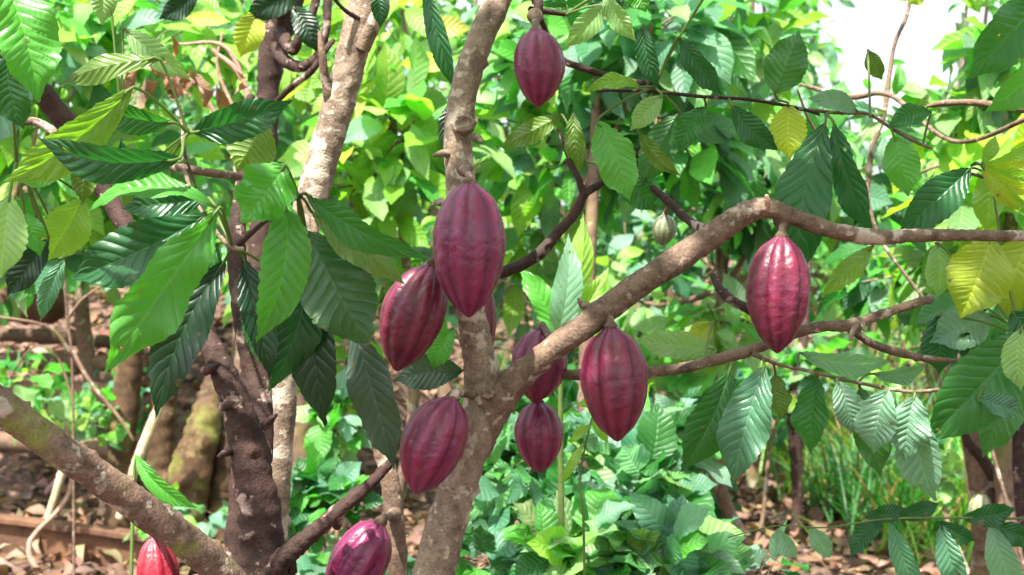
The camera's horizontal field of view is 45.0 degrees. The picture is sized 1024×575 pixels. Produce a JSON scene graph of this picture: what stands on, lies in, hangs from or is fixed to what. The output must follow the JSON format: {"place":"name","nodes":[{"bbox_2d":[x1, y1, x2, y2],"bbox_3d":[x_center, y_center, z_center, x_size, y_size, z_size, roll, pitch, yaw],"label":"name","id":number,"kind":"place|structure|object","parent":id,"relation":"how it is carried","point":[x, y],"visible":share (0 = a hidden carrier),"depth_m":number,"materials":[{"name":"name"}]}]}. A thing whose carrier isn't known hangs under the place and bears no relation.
{"place":"outdoors","nodes":[
{"label":"outdoors","id":0,"kind":"place"},
{"bbox_2d":[0,185,972,574],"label":"ground","id":1,"kind":"structure","parent":0,"point":[20,477],"depth_m":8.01,"materials":[{"name":"brown plant"}]},
{"bbox_2d":[0,287,65,324],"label":"log","id":2,"kind":"object","parent":1,"relation":"on","point":[55,313],"visible":0.38,"depth_m":7.39,"materials":[{"name":"wood"}]},
{"bbox_2d":[0,7,70,327],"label":"forest tree","id":3,"kind":"object","parent":1,"relation":"on","point":[9,307],"visible":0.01,"depth_m":6.77,"materials":[{"name":"green plant"}]},
{"bbox_2d":[6,6,67,175],"bbox_3d":[-5.422,-1.372,13.771,3.182,6.408,2.765,0,0,0],"label":"hillside tree","id":4,"kind":"object","parent":1,"relation":"on","point":[55,82],"depth_m":13.49,"materials":[{"name":"green plant"}]},
{"bbox_2d":[0,432,107,458],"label":"log","id":5,"kind":"object","parent":1,"relation":"on","point":[6,443],"visible":0.27,"depth_m":6.68,"materials":[{"name":"brown wood"}]},
{"bbox_2d":[44,470,65,518],"bbox_3d":[-2.234,1.053,6.000,0.149,0.364,0.044,0,0,0],"label":"stake","id":6,"kind":"object","parent":1,"relation":"on","point":[56,491],"visible":0.54,"depth_m":5.98,"materials":[{"name":"beige wood"}]},
{"bbox_2d":[2,374,110,409],"bbox_3d":[-2.657,0.597,7.016,1.139,0.207,0.187,0,0,8],"label":"log","id":7,"kind":"object","parent":1,"relation":"on","point":[28,383],"visible":0.18,"depth_m":6.94,"materials":[{"name":"wood"}]},
{"bbox_2d":[0,328,119,348],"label":"log","id":8,"kind":"object","parent":1,"relation":"on","point":[40,336],"visible":0.62,"depth_m":7.38,"materials":[{"name":"brown wood"}]},
{"bbox_2d":[0,344,129,574],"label":"shrub","id":9,"kind":"object","parent":1,"relation":"on","point":[59,406],"visible":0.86,"depth_m":5.69,"materials":[{"name":"green plant"}]},
{"bbox_2d":[0,269,134,574],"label":"bare shrub","id":10,"kind":"object","parent":1,"relation":"on","point":[71,351],"visible":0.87,"depth_m":4.39,"materials":[{"name":"brown plant"}]},
{"bbox_2d":[0,351,147,371],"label":"log","id":11,"kind":"object","parent":1,"relation":"on","point":[99,361],"visible":0.34,"depth_m":7.17,"materials":[{"name":"brown wood"}]},
{"bbox_2d":[13,367,150,445],"bbox_3d":[-2.263,0.877,6.660,0.804,0.975,0.399,0,0,-12],"label":"shrub","id":12,"kind":"object","parent":1,"relation":"on","point":[139,429],"visible":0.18,"depth_m":6.64,"materials":[{"name":"green plant"}]},
{"bbox_2d":[0,0,258,316],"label":"understory tree","id":13,"kind":"object","parent":1,"relation":"on","point":[84,34],"visible":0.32,"depth_m":3.63,"materials":[{"name":"green plant"}]},
{"bbox_2d":[28,0,244,504],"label":"forest tree","id":14,"kind":"object","parent":1,"relation":"on","point":[78,289],"visible":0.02,"depth_m":7.14,"materials":[{"name":"green plant"}]},
{"bbox_2d":[116,405,164,518],"bbox_3d":[-1.679,0.767,5.601,0.232,0.564,0.054,0,0,0],"label":"stake","id":15,"kind":"object","parent":1,"relation":"on","point":[147,436],"visible":0.5,"depth_m":5.58,"materials":[{"name":"beige wood"}]},
{"bbox_2d":[0,514,309,574],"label":"timber edging","id":16,"kind":"object","parent":1,"relation":"on","point":[55,536],"visible":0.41,"depth_m":5.84,"materials":[{"name":"orange wood"}]},
{"bbox_2d":[44,476,69,496],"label":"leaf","id":17,"kind":"object","parent":16,"relation":"on","point":[48,490],"visible":0.16,"depth_m":6.18,"materials":[{"name":"plant"}]},
{"bbox_2d":[34,0,280,209],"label":"hillside tree","id":18,"kind":"object","parent":1,"relation":"on","point":[173,109],"depth_m":11.81,"materials":[{"name":"green plant"}]},
{"bbox_2d":[129,454,197,574],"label":"weed","id":19,"kind":"object","parent":1,"relation":"on","point":[159,488],"visible":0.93,"depth_m":2.53,"materials":[{"name":"green plant"}]},
{"bbox_2d":[103,346,230,540],"bbox_3d":[-1.643,0.796,6.052,0.705,1.283,0.433,0,0,35],"label":"mossy stump","id":20,"kind":"object","parent":1,"relation":"on","point":[191,463],"visible":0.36,"depth_m":5.94,"materials":[{"name":"brown plant"}]},
{"bbox_2d":[123,481,227,573],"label":"shrub","id":21,"kind":"object","parent":1,"relation":"on","point":[214,523],"visible":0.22,"depth_m":5.53,"materials":[{"name":"green plant"}]},
{"bbox_2d":[120,32,250,165],"bbox_3d":[-0.805,0.344,3.155,0.364,2.014,0.209,0,0,0],"label":"dead branch","id":22,"kind":"object","parent":1,"relation":"on","point":[223,99],"visible":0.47,"depth_m":3.17,"materials":[{"name":"brown plant"}]},
{"bbox_2d":[0,0,430,574],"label":"cacao tree","id":23,"kind":"object","parent":1,"relation":"on","point":[301,297],"visible":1,"depth_m":1.44,"materials":[{"name":"green plant"}]},
{"bbox_2d":[136,535,179,574],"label":"cacao pod","id":24,"kind":"object","parent":23,"relation":"hanging from","point":[156,557],"visible":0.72,"depth_m":1.64,"materials":[{"name":"red plant"}]},
{"bbox_2d":[126,0,361,375],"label":"forest tree","id":25,"kind":"object","parent":1,"relation":"on","point":[287,131],"visible":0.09,"depth_m":6.72,"materials":[{"name":"green plant"}]},
{"bbox_2d":[159,0,335,562],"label":"tree","id":26,"kind":"object","parent":1,"relation":"on","point":[269,28],"visible":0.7,"depth_m":2.60,"materials":[{"name":"beige plant"}]},
{"bbox_2d":[213,12,399,216],"bbox_3d":[-2.366,-1.131,11.926,3.215,5.388,2.692,0,0,0],"label":"hillside tree","id":27,"kind":"object","parent":1,"relation":"on","point":[341,173],"visible":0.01,"depth_m":11.88,"materials":[{"name":"green plant"}]},
{"bbox_2d":[292,393,348,550],"bbox_3d":[-1.041,0.967,6.499,0.201,0.973,0.420,0,0,33],"label":"banana stump","id":28,"kind":"object","parent":1,"relation":"on","point":[301,430],"visible":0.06,"depth_m":6.34,"materials":[{"name":"beige plant"}]},
{"bbox_2d":[296,322,383,552],"bbox_3d":[-0.616,0.707,4.096,0.363,1.376,0.492,0,0,0],"label":"shrub","id":29,"kind":"object","parent":1,"relation":"on","point":[327,439],"visible":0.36,"depth_m":3.97,"materials":[{"name":"green plant"}]},
{"bbox_2d":[288,437,415,574],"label":"shrub","id":30,"kind":"object","parent":1,"relation":"on","point":[329,483],"visible":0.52,"depth_m":3.36,"materials":[{"name":"green plant"}]},
{"bbox_2d":[228,0,479,475],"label":"forest tree","id":31,"kind":"object","parent":1,"relation":"on","point":[395,18],"visible":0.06,"depth_m":7.44,"materials":[{"name":"green plant"}]},
{"bbox_2d":[309,203,407,574],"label":"cacao tree","id":32,"kind":"object","parent":1,"relation":"on","point":[391,493],"visible":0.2,"depth_m":1.94,"materials":[{"name":"brown plant"}]},
{"bbox_2d":[325,507,401,574],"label":"cacao pod","id":33,"kind":"object","parent":32,"relation":"attached to","point":[363,548],"visible":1,"depth_m":1.75,"materials":[{"name":"purple plant"}]},
{"bbox_2d":[201,0,516,496],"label":"understory tree","id":34,"kind":"object","parent":1,"relation":"on","point":[388,197],"visible":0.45,"depth_m":3.75,"materials":[{"name":"green plant"}]},
{"bbox_2d":[270,0,453,571],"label":"cacao tree","id":35,"kind":"object","parent":1,"relation":"on","point":[363,21],"visible":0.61,"depth_m":2.08,"materials":[{"name":"beige plant"}]},
{"bbox_2d":[336,0,561,342],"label":"hillside tree","id":36,"kind":"object","parent":1,"relation":"on","point":[452,320],"depth_m":11.97,"materials":[{"name":"green plant"}]},
{"bbox_2d":[381,0,565,397],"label":"forest tree","id":37,"kind":"object","parent":1,"relation":"on","point":[498,128],"visible":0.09,"depth_m":6.97,"materials":[{"name":"green plant"}]},
{"bbox_2d":[455,413,622,574],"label":"shrub","id":38,"kind":"object","parent":1,"relation":"on","point":[503,485],"visible":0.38,"depth_m":2.78,"materials":[{"name":"green plant"}]},
{"bbox_2d":[429,1,654,288],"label":"hillside tree","id":39,"kind":"object","parent":1,"relation":"on","point":[620,273],"depth_m":13.82,"materials":[{"name":"green plant"}]},
{"bbox_2d":[520,215,608,545],"bbox_3d":[0.102,0.598,2.448,0.180,1.503,0.127,0,0,0],"label":"strap leaf plant","id":40,"kind":"object","parent":1,"relation":"on","point":[556,307],"visible":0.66,"depth_m":2.46,"materials":[{"name":"green plant"}]},
{"bbox_2d":[445,0,701,411],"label":"forest tree","id":41,"kind":"object","parent":1,"relation":"on","point":[522,330],"visible":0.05,"depth_m":7.78,"materials":[{"name":"green plant"}]},
{"bbox_2d":[560,399,608,574],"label":"lime vine","id":42,"kind":"object","parent":1,"relation":"on","point":[575,457],"visible":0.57,"depth_m":2.00,"materials":[{"name":"green plant"}]},
{"bbox_2d":[459,343,717,523],"bbox_3d":[0.233,0.776,3.925,0.950,1.220,0.587,0,0,0],"label":"shrub","id":43,"kind":"object","parent":1,"relation":"on","point":[676,387],"visible":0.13,"depth_m":3.91,"materials":[{"name":"green plant"}]},
{"bbox_2d":[502,476,745,574],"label":"shrub","id":44,"kind":"object","parent":1,"relation":"on","point":[681,535],"visible":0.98,"depth_m":2.48,"materials":[{"name":"green plant"}]},
{"bbox_2d":[531,394,717,520],"bbox_3d":[0.261,0.837,3.078,0.486,1.139,0.705,0,0,0],"label":"shrub","id":45,"kind":"object","parent":1,"relation":"on","point":[644,455],"visible":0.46,"depth_m":2.90,"materials":[{"name":"green plant"}]},
{"bbox_2d":[457,0,833,471],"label":"understory tree","id":46,"kind":"object","parent":1,"relation":"on","point":[737,46],"visible":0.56,"depth_m":3.67,"materials":[{"name":"green plant"}]},
{"bbox_2d":[554,0,804,406],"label":"forest tree","id":47,"kind":"object","parent":1,"relation":"on","point":[686,283],"visible":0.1,"depth_m":6.72,"materials":[{"name":"green plant"}]},
{"bbox_2d":[393,0,1023,574],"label":"cacao tree","id":48,"kind":"object","parent":1,"relation":"on","point":[729,422],"visible":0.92,"depth_m":1.75,"materials":[{"name":"green plant"}]},
{"bbox_2d":[380,256,446,370],"bbox_3d":[-0.117,0.022,1.646,0.120,0.178,0.083,0,0,-32],"label":"cacao pod","id":49,"kind":"object","parent":48,"relation":"hanging from","point":[413,311],"visible":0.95,"depth_m":1.61,"materials":[{"name":"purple plant"}]},
{"bbox_2d":[399,387,477,493],"bbox_3d":[-0.097,0.202,1.635,0.089,0.139,0.118,0,0,17],"label":"cacao pod","id":50,"kind":"object","parent":48,"relation":"hanging from","point":[434,440],"visible":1,"depth_m":1.59,"materials":[{"name":"purple plant"}]},
{"bbox_2d":[432,160,505,317],"bbox_3d":[-0.055,-0.066,1.600,0.095,0.210,0.126,0,0,0],"label":"cacao pod","id":51,"kind":"object","parent":48,"relation":"hanging from","point":[469,240],"visible":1,"depth_m":1.55,"materials":[{"name":"purple plant"}]},
{"bbox_2d":[485,293,495,345],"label":"cacao pod","id":52,"kind":"object","parent":48,"relation":"hanging from","point":[490,308],"visible":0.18,"depth_m":1.89,"materials":[{"name":"purple plant"}]},
{"bbox_2d":[514,400,563,472],"bbox_3d":[0.040,0.203,1.838,0.073,0.147,0.074,0,0,-37],"label":"cacao pod","id":53,"kind":"object","parent":48,"relation":"hanging from","point":[538,431],"visible":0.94,"depth_m":1.81,"materials":[{"name":"purple plant"}]},
{"bbox_2d":[514,8,564,106],"bbox_3d":[0.038,-0.319,1.701,0.071,0.142,0.070,0,0,0],"label":"cacao pod","id":54,"kind":"object","parent":48,"relation":"hanging from","point":[539,65],"visible":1,"depth_m":1.68,"materials":[{"name":"red plant"}]},
{"bbox_2d":[512,321,567,402],"bbox_3d":[0.041,0.109,1.769,0.082,0.119,0.144,0,0,0],"label":"cacao pod","id":55,"kind":"object","parent":48,"relation":"hanging from","point":[545,385],"visible":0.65,"depth_m":1.78,"materials":[{"name":"purple plant"}]},
{"bbox_2d":[580,314,647,441],"bbox_3d":[0.137,0.115,1.668,0.092,0.186,0.089,0,0,0],"label":"cacao pod","id":56,"kind":"object","parent":48,"relation":"hanging from","point":[614,376],"visible":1,"depth_m":1.64,"materials":[{"name":"red plant"}]},
{"bbox_2d":[653,195,676,245],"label":"cacao pod","id":57,"kind":"object","parent":48,"relation":"hanging from","point":[664,228],"visible":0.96,"depth_m":1.97,"materials":[{"name":"green plant"}]},
{"bbox_2d":[745,219,809,352],"bbox_3d":[0.364,-0.003,1.693,0.088,0.185,0.085,0,0,0],"label":"cacao pod","id":58,"kind":"object","parent":48,"relation":"hanging from","point":[777,286],"visible":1,"depth_m":1.66,"materials":[{"name":"red plant"}]},
{"bbox_2d":[587,2,835,262],"bbox_3d":[1.939,-1.307,14.485,3.822,6.536,2.355,0,0,0],"label":"hillside tree","id":59,"kind":"object","parent":1,"relation":"on","point":[699,208],"visible":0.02,"depth_m":14.53,"materials":[{"name":"green plant"}]},
{"bbox_2d":[687,465,746,518],"bbox_3d":[0.458,0.913,4.768,0.736,0.935,1.097,0,0,36],"label":"shrub","id":60,"kind":"object","parent":1,"relation":"on","point":[717,509],"visible":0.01,"depth_m":4.97,"materials":[{"name":"green plant"}]},
{"bbox_2d":[453,277,992,567],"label":"grass","id":61,"kind":"structure","parent":1,"relation":"on","point":[857,482],"depth_m":6.79,"materials":[{"name":"green plant"}]},
{"bbox_2d":[542,80,914,574],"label":"understory tree","id":62,"kind":"object","parent":1,"relation":"on","point":[670,314],"visible":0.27,"depth_m":4.32,"materials":[{"name":"green plant"}]},
{"bbox_2d":[651,385,808,574],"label":"shrub","id":63,"kind":"object","parent":1,"relation":"on","point":[753,557],"visible":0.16,"depth_m":2.77,"materials":[{"name":"green plant"}]},
{"bbox_2d":[626,0,850,491],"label":"forest tree","id":64,"kind":"object","parent":1,"relation":"on","point":[816,56],"visible":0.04,"depth_m":8.26,"materials":[{"name":"green plant"}]},
{"bbox_2d":[772,258,811,542],"bbox_3d":[1.537,0.512,6.628,0.140,1.715,0.426,0,0,39],"label":"dead sapling","id":65,"kind":"object","parent":1,"relation":"on","point":[795,444],"visible":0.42,"depth_m":6.57,"materials":[{"name":"wood"}]},
{"bbox_2d":[703,0,887,315],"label":"hillside tree","id":66,"kind":"object","parent":1,"relation":"on","point":[812,5],"visible":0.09,"depth_m":13.16,"materials":[{"name":"green plant"}]},
{"bbox_2d":[718,334,880,541],"bbox_3d":[1.431,0.818,6.883,1.124,1.134,1.352,0,0,0],"label":"shrub","id":67,"kind":"object","parent":1,"relation":"on","point":[822,344],"visible":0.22,"depth_m":6.53,"materials":[{"name":"green plant"}]},
{"bbox_2d":[768,59,927,401],"bbox_3d":[2.858,-0.237,9.745,2.216,3.040,1.379,0,0,-21],"label":"forest tree","id":68,"kind":"object","parent":1,"relation":"on","point":[834,78],"visible":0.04,"depth_m":9.54,"materials":[{"name":"green plant"}]},
{"bbox_2d":[757,70,979,501],"bbox_3d":[1.610,0.223,5.182,1.210,2.331,0.715,0,0,20],"label":"understory tree","id":69,"kind":"object","parent":1,"relation":"on","point":[863,149],"visible":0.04,"depth_m":5.19,"materials":[{"name":"green plant"}]},
{"bbox_2d":[728,500,1023,574],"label":"ground vine","id":70,"kind":"object","parent":1,"relation":"on","point":[1003,537],"visible":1,"depth_m":1.92,"materials":[{"name":"green plant"}]},
{"bbox_2d":[796,0,1023,573],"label":"sapling","id":71,"kind":"object","parent":1,"relation":"on","point":[876,151],"visible":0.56,"depth_m":3.05,"materials":[{"name":"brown plant"}]},
{"bbox_2d":[800,0,1023,456],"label":"cacao tree","id":72,"kind":"object","parent":1,"relation":"on","point":[981,391],"visible":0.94,"depth_m":1.83,"materials":[{"name":"green plant"}]},
{"bbox_2d":[815,0,1023,571],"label":"understory tree","id":73,"kind":"object","parent":1,"relation":"on","point":[863,295],"visible":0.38,"depth_m":3.57,"materials":[{"name":"green plant"}]},
{"bbox_2d":[836,0,1003,447],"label":"forest tree","id":74,"kind":"object","parent":1,"relation":"on","point":[911,336],"visible":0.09,"depth_m":8.17,"materials":[{"name":"green plant"}]},
{"bbox_2d":[885,438,969,574],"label":"shrub","id":75,"kind":"object","parent":1,"relation":"on","point":[947,494],"visible":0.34,"depth_m":5.56,"materials":[{"name":"green plant"}]},
{"bbox_2d":[862,7,1017,285],"bbox_3d":[4.590,-1.319,13.044,2.911,5.878,2.797,0,0,27],"label":"hillside tree","id":76,"kind":"object","parent":1,"relation":"on","point":[986,12],"visible":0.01,"depth_m":13.12,"materials":[{"name":"green plant"}]},
{"bbox_2d":[955,22,984,30],"bbox_3d":[3.522,-0.405,7.502,2.008,3.598,1.798,0,0,0],"label":"forest tree","id":77,"kind":"object","parent":1,"relation":"on","point":[959,26],"depth_m":7.47,"materials":[{"name":"green plant"}]},
{"bbox_2d":[961,422,1023,574],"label":"tree","id":78,"kind":"object","parent":1,"relation":"on","point":[979,469],"visible":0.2,"depth_m":3.55,"materials":[{"name":"brown plant"}]},
{"bbox_2d":[968,481,993,522],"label":"cacao pod","id":79,"kind":"object","parent":78,"relation":"attached to","point":[979,499],"visible":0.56,"depth_m":3.41,"materials":[{"name":"plant"}]},
{"bbox_2d":[38,0,999,225],"label":"sky","id":80,"kind":"structure","parent":0,"point":[874,25],"materials":[{"name":"white"}]}
]}

